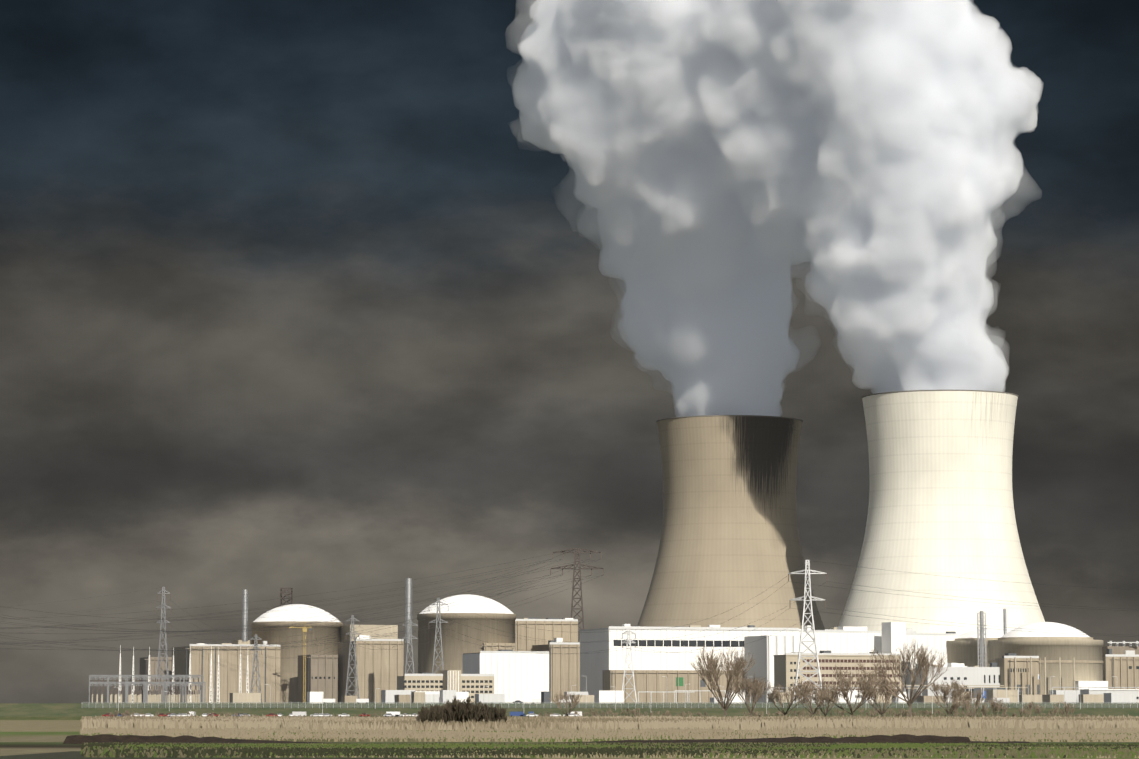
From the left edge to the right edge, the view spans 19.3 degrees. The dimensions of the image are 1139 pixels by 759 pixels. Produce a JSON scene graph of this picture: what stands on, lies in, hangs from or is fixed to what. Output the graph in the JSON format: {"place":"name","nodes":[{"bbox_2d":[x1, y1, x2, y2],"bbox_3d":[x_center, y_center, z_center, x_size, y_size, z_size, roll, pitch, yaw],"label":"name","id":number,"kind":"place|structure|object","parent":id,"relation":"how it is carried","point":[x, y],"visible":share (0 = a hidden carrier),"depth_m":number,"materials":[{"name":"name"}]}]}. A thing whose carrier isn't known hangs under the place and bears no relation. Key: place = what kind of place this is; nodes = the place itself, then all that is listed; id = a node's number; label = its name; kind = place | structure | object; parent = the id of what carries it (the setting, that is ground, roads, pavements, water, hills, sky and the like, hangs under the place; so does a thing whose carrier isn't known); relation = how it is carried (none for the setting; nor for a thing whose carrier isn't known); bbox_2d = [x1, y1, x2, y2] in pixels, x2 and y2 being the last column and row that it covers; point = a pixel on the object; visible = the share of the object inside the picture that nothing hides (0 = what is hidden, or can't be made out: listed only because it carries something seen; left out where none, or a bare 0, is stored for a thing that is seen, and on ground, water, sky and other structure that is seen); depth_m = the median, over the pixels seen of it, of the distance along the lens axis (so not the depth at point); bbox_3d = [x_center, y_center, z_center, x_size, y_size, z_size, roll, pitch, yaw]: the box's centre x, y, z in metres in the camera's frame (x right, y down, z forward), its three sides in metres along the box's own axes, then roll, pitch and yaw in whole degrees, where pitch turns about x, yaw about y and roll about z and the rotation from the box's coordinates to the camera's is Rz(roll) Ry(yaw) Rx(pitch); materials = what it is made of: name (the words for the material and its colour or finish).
{"place":"outdoors","nodes":[
{"label":"outdoors","id":0,"kind":"place"},
{"bbox_2d":[0,751,534,758],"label":"dirt strip","id":1,"kind":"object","parent":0,"point":[67,755],"depth_m":278.76,"materials":[{"name":"brown soil"}]},
{"bbox_2d":[80,742,1138,757],"bbox_3d":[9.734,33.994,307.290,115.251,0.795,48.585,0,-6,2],"label":"grass field","id":2,"kind":"structure","parent":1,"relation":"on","point":[242,751],"depth_m":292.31,"materials":[{"name":"green plant"}]},
{"bbox_2d":[0,703,1138,719],"bbox_3d":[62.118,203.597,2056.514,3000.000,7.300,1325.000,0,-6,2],"label":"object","id":3,"kind":"structure","parent":0,"point":[43,711],"depth_m":1426.26,"materials":[{"name":"green plant"}]},
{"bbox_2d":[155,587,170,701],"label":"pylon","id":4,"kind":"object","parent":3,"relation":"on","point":[161,628],"depth_m":1752.80,"materials":[{"name":"grey metal"}]},
{"bbox_2d":[89,645,248,702],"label":"switchyard gantries","id":5,"kind":"object","parent":3,"relation":"on","point":[148,696],"depth_m":1600.46,"materials":[{"name":"grey metal"}]},
{"bbox_2d":[139,604,342,702],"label":"reactor building","id":6,"kind":"structure","parent":3,"relation":"on","point":[289,686],"depth_m":1918.31,"materials":[{"name":"concrete"}]},
{"bbox_2d":[242,589,247,641],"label":"vent stack","id":7,"kind":"object","parent":6,"relation":"on","point":[244,610],"depth_m":1916.43,"materials":[{"name":"metal"}]},
{"bbox_2d":[250,634,261,692],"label":"pylon","id":8,"kind":"object","parent":3,"relation":"on","point":[257,663],"depth_m":1699.76,"materials":[{"name":"grey metal"}]},
{"bbox_2d":[280,588,292,605],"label":"lattice structure","id":9,"kind":"object","parent":3,"relation":"on","point":[288,592],"depth_m":2059.97,"materials":[{"name":"paint"}]},
{"bbox_2d":[289,622,311,702],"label":"tower crane","id":10,"kind":"object","parent":3,"relation":"on","point":[304,629],"depth_m":1883.23,"materials":[{"name":"yellow metal"}]},
{"bbox_2d":[345,615,359,698],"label":"pylon","id":11,"kind":"object","parent":3,"relation":"on","point":[355,662],"depth_m":1698.00,"materials":[{"name":"grey metal"}]},
{"bbox_2d":[0,549,1138,657],"bbox_3d":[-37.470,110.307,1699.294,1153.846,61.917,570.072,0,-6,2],"label":"power lines","id":12,"kind":"object","parent":11,"relation":"attached to","point":[135,633],"depth_m":1688.97,"materials":[{"name":"grey metal"}]},
{"bbox_2d":[402,619,417,673],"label":"pylon","id":13,"kind":"object","parent":3,"relation":"on","point":[410,633],"depth_m":1658.09,"materials":[{"name":"grey metal"}]},
{"bbox_2d":[429,598,447,673],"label":"pylon","id":14,"kind":"object","parent":3,"relation":"on","point":[435,645],"depth_m":1658.14,"materials":[{"name":"grey metal"}]},
{"bbox_2d":[397,670,493,702],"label":"office block","id":15,"kind":"structure","parent":3,"relation":"on","point":[457,681],"depth_m":1601.29,"materials":[{"name":"concrete"}]},
{"bbox_2d":[338,594,579,702],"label":"reactor building","id":16,"kind":"structure","parent":3,"relation":"on","point":[484,610],"depth_m":1742.10,"materials":[{"name":"concrete"}]},
{"bbox_2d":[405,578,412,642],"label":"vent stack","id":17,"kind":"object","parent":16,"relation":"on","point":[409,592],"depth_m":1799.12,"materials":[{"name":"metal"}]},
{"bbox_2d":[463,653,548,702],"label":"white hall","id":18,"kind":"structure","parent":3,"relation":"on","point":[532,674],"depth_m":1642.38,"materials":[{"name":"concrete"}]},
{"bbox_2d":[550,548,603,638],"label":"transmission tower","id":19,"kind":"structure","parent":3,"relation":"on","point":[579,578],"depth_m":1833.18,"materials":[{"name":"metal"}]},
{"bbox_2d":[83,702,1138,707],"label":"perimeter fence","id":20,"kind":"object","parent":3,"relation":"on","point":[431,703],"depth_m":1430.32,"materials":[{"name":"grey"}]},
{"bbox_2d":[117,676,1114,713],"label":"lamp posts","id":21,"kind":"object","parent":3,"relation":"on","point":[615,696],"depth_m":1425.12,"materials":[{"name":"grey metal"}]},
{"bbox_2d":[622,629,636,701],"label":"pylon","id":22,"kind":"object","parent":3,"relation":"on","point":[627,640],"depth_m":1553.06,"materials":[{"name":"metal"}]},
{"bbox_2d":[144,621,1138,702],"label":"facade relief","id":23,"kind":"object","parent":3,"relation":"on","point":[678,672],"depth_m":1739.72,"materials":[{"name":"concrete"}]},
{"bbox_2d":[190,617,1138,702],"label":"roof and yard equipment","id":24,"kind":"structure","parent":3,"relation":"on","point":[442,696],"depth_m":1510.50,"materials":[{"name":"metal"}]},
{"bbox_2d":[579,628,799,702],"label":"turbine hall","id":25,"kind":"structure","parent":3,"relation":"on","point":[596,668],"depth_m":1650.00,"materials":[{"name":"concrete"}]},
{"bbox_2d":[637,415,824,629],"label":"cooling tower","id":26,"kind":"structure","parent":3,"relation":"on","point":[730,540],"depth_m":1879.63,"materials":[{"name":"grey concrete"}]},
{"bbox_2d":[788,560,826,701],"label":"transmission tower","id":27,"kind":"structure","parent":3,"relation":"on","point":[812,623],"depth_m":1463.84,"materials":[{"name":"metal"}]},
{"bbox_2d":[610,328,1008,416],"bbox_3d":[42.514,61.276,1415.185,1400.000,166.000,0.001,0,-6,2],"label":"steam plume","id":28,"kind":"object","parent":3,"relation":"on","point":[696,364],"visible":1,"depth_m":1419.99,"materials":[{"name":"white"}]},
{"bbox_2d":[774,655,900,702],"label":"office block","id":29,"kind":"structure","parent":3,"relation":"on","point":[785,667],"depth_m":1559.59,"materials":[{"name":"concrete"}]},
{"bbox_2d":[799,622,957,662],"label":"white process buildings","id":30,"kind":"structure","parent":3,"relation":"on","point":[892,637],"depth_m":1701.52,"materials":[{"name":"concrete"}]},
{"bbox_2d":[838,390,1044,635],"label":"cooling tower","id":31,"kind":"structure","parent":3,"relation":"on","point":[941,504],"depth_m":1762.02,"materials":[{"name":"grey concrete"}]},
{"bbox_2d":[901,661,1005,702],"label":"service building","id":32,"kind":"structure","parent":3,"relation":"on","point":[979,677],"depth_m":1556.67,"materials":[{"name":"concrete"}]},
{"bbox_2d":[977,609,1006,666],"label":"chimney stacks","id":33,"kind":"object","parent":3,"relation":"on","point":[981,621],"depth_m":1678.61,"materials":[{"name":"metal"}]},
{"bbox_2d":[946,622,1107,694],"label":"reactor building","id":34,"kind":"structure","parent":3,"relation":"on","point":[1072,657],"depth_m":1565.76,"materials":[{"name":"concrete"}]},
{"bbox_2d":[1080,689,1138,702],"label":"low building","id":35,"kind":"structure","parent":3,"relation":"on","point":[1103,691],"depth_m":1488.42,"materials":[{"name":"concrete"}]},
{"bbox_2d":[1102,641,1138,688],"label":"auxiliary building","id":36,"kind":"structure","parent":3,"relation":"on","point":[1107,665],"depth_m":1670.46,"materials":[{"name":"concrete"}]},
{"bbox_2d":[0,720,1138,758],"bbox_3d":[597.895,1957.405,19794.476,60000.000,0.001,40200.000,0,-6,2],"label":"ground","id":37,"kind":"structure","parent":0,"point":[20,737],"depth_m":419.78,"materials":[{"name":"green plant"}]},
{"bbox_2d":[109,710,145,717],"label":"thicket bush","id":38,"kind":"object","parent":37,"relation":"on","point":[127,713],"visible":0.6,"depth_m":1100.22,"materials":[{"name":"plant"}]},
{"bbox_2d":[121,711,255,716],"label":"shrub row","id":39,"kind":"object","parent":37,"relation":"on","point":[205,716],"visible":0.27,"depth_m":1389.93,"materials":[{"name":"brown plant"}]},
{"bbox_2d":[333,711,415,716],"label":"parked cars","id":40,"kind":"object","parent":37,"relation":"on","point":[374,714],"visible":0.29,"depth_m":1386.56,"materials":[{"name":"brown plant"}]},
{"bbox_2d":[416,701,464,721],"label":"thicket bush","id":41,"kind":"object","parent":37,"relation":"on","point":[417,718],"visible":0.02,"depth_m":731.51,"materials":[{"name":"brown plant"}]},
{"bbox_2d":[418,696,506,723],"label":"thicket bush","id":42,"kind":"object","parent":37,"relation":"on","point":[455,710],"visible":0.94,"depth_m":715.28,"materials":[{"name":"plant"}]},
{"bbox_2d":[63,734,1030,743],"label":"soil mound","id":43,"kind":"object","parent":37,"relation":"on","point":[107,738],"depth_m":403.67,"materials":[{"name":"brown soil"}]},
{"bbox_2d":[548,690,582,715],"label":"small tree","id":44,"kind":"object","parent":37,"relation":"on","point":[574,697],"visible":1,"depth_m":1334.73,"materials":[{"name":"brown plant"}]},
{"bbox_2d":[249,730,963,732],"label":"green strip vegetation","id":45,"kind":"object","parent":37,"relation":"on","point":[503,731],"depth_m":624.12,"materials":[{"name":"green plant"}]},
{"bbox_2d":[80,726,1138,740],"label":"grass field","id":46,"kind":"structure","parent":37,"relation":"on","point":[553,733],"depth_m":503.98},
{"bbox_2d":[80,714,1138,730],"bbox_3d":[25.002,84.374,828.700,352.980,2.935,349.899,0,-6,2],"label":"reed bed","id":47,"kind":"object","parent":37,"relation":"on","point":[570,722],"visible":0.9,"depth_m":666.91,"materials":[{"name":"beige plant"}]},
{"bbox_2d":[82,731,1138,741],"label":"stubble vegetation","id":48,"kind":"object","parent":37,"relation":"on","point":[363,739],"visible":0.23,"depth_m":434.59,"materials":[{"name":"beige plant"}]},
{"bbox_2d":[538,708,708,716],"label":"shrub row","id":49,"kind":"object","parent":37,"relation":"on","point":[634,710],"visible":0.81,"depth_m":1383.84,"materials":[{"name":"brown plant"}]},
{"bbox_2d":[115,742,1138,755],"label":"plants","id":50,"kind":"object","parent":37,"relation":"on","point":[873,745],"visible":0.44,"depth_m":348.19,"materials":[{"name":"green plant"}]},
{"bbox_2d":[691,644,755,716],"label":"willow tree","id":51,"kind":"object","parent":37,"relation":"on","point":[733,672],"visible":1,"depth_m":1251.88,"materials":[{"name":"brown plant"}]},
{"bbox_2d":[733,674,771,716],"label":"wispy tree","id":52,"kind":"object","parent":37,"relation":"on","point":[756,689],"visible":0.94,"depth_m":1322.70,"materials":[{"name":"brown plant"}]},
{"bbox_2d":[766,684,808,715],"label":"willow tree","id":53,"kind":"object","parent":37,"relation":"on","point":[778,694],"visible":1,"depth_m":1310.99,"materials":[{"name":"brown plant"}]},
{"bbox_2d":[788,677,836,716],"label":"wispy tree","id":54,"kind":"object","parent":37,"relation":"on","point":[807,687],"visible":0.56,"depth_m":1330.99,"materials":[{"name":"brown plant"}]},
{"bbox_2d":[809,688,841,716],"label":"small tree","id":55,"kind":"object","parent":37,"relation":"on","point":[816,697],"visible":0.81,"depth_m":1290.81,"materials":[{"name":"brown plant"}]},
{"bbox_2d":[815,664,885,716],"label":"willow tree","id":56,"kind":"object","parent":37,"relation":"on","point":[861,682],"visible":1,"depth_m":1210.72,"materials":[{"name":"brown plant"}]},
{"bbox_2d":[743,708,984,716],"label":"shrub row","id":57,"kind":"object","parent":37,"relation":"on","point":[904,713],"visible":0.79,"depth_m":1381.52,"materials":[{"name":"brown plant"}]},
{"bbox_2d":[859,677,899,715],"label":"wispy tree","id":58,"kind":"object","parent":37,"relation":"on","point":[886,694],"visible":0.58,"depth_m":1324.65,"materials":[{"name":"brown plant"}]},
{"bbox_2d":[856,640,948,716],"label":"willow tree","id":59,"kind":"object","parent":37,"relation":"on","point":[922,661],"visible":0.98,"depth_m":1275.55,"materials":[{"name":"brown plant"}]},
{"bbox_2d":[929,679,970,715],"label":"wispy tree","id":60,"kind":"object","parent":37,"relation":"on","point":[956,691],"visible":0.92,"depth_m":1333.89,"materials":[{"name":"brown plant"}]},
{"bbox_2d":[949,696,972,716],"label":"bush","id":61,"kind":"object","parent":37,"relation":"on","point":[956,704],"visible":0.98,"depth_m":1299.26,"materials":[{"name":"brown plant"}]},
{"bbox_2d":[960,689,984,716],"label":"wispy tree","id":62,"kind":"object","parent":37,"relation":"on","point":[978,698],"visible":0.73,"depth_m":1338.89,"materials":[{"name":"brown plant"}]},
{"bbox_2d":[970,698,1007,716],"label":"bush","id":63,"kind":"object","parent":37,"relation":"on","point":[996,708],"visible":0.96,"depth_m":1287.93,"materials":[{"name":"brown plant"}]},
{"bbox_2d":[1019,702,1044,717],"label":"bush","id":64,"kind":"object","parent":37,"relation":"on","point":[1032,705],"visible":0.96,"depth_m":1308.87,"materials":[{"name":"brown plant"}]},
{"bbox_2d":[988,711,1093,716],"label":"shrub row","id":65,"kind":"object","parent":37,"relation":"on","point":[1081,715],"visible":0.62,"depth_m":1379.38,"materials":[{"name":"brown plant"}]},
{"bbox_2d":[1050,700,1075,716],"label":"bush","id":66,"kind":"object","parent":37,"relation":"on","point":[1062,711],"visible":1,"depth_m":1307.01,"materials":[{"name":"brown plant"}]},
{"bbox_2d":[0,0,1138,702],"label":"sky","id":67,"kind":"structure","parent":0,"point":[308,297],"materials":[{"name":"grey"}]},
{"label":"parking lot pavement","id":68,"kind":"structure","parent":0,"visible":0},
{"bbox_2d":[102,699,581,716],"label":"parked cars","id":69,"kind":"object","parent":68,"relation":"on","point":[397,714],"visible":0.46,"depth_m":1383.03,"materials":[{"name":"white paint"}]}
]}

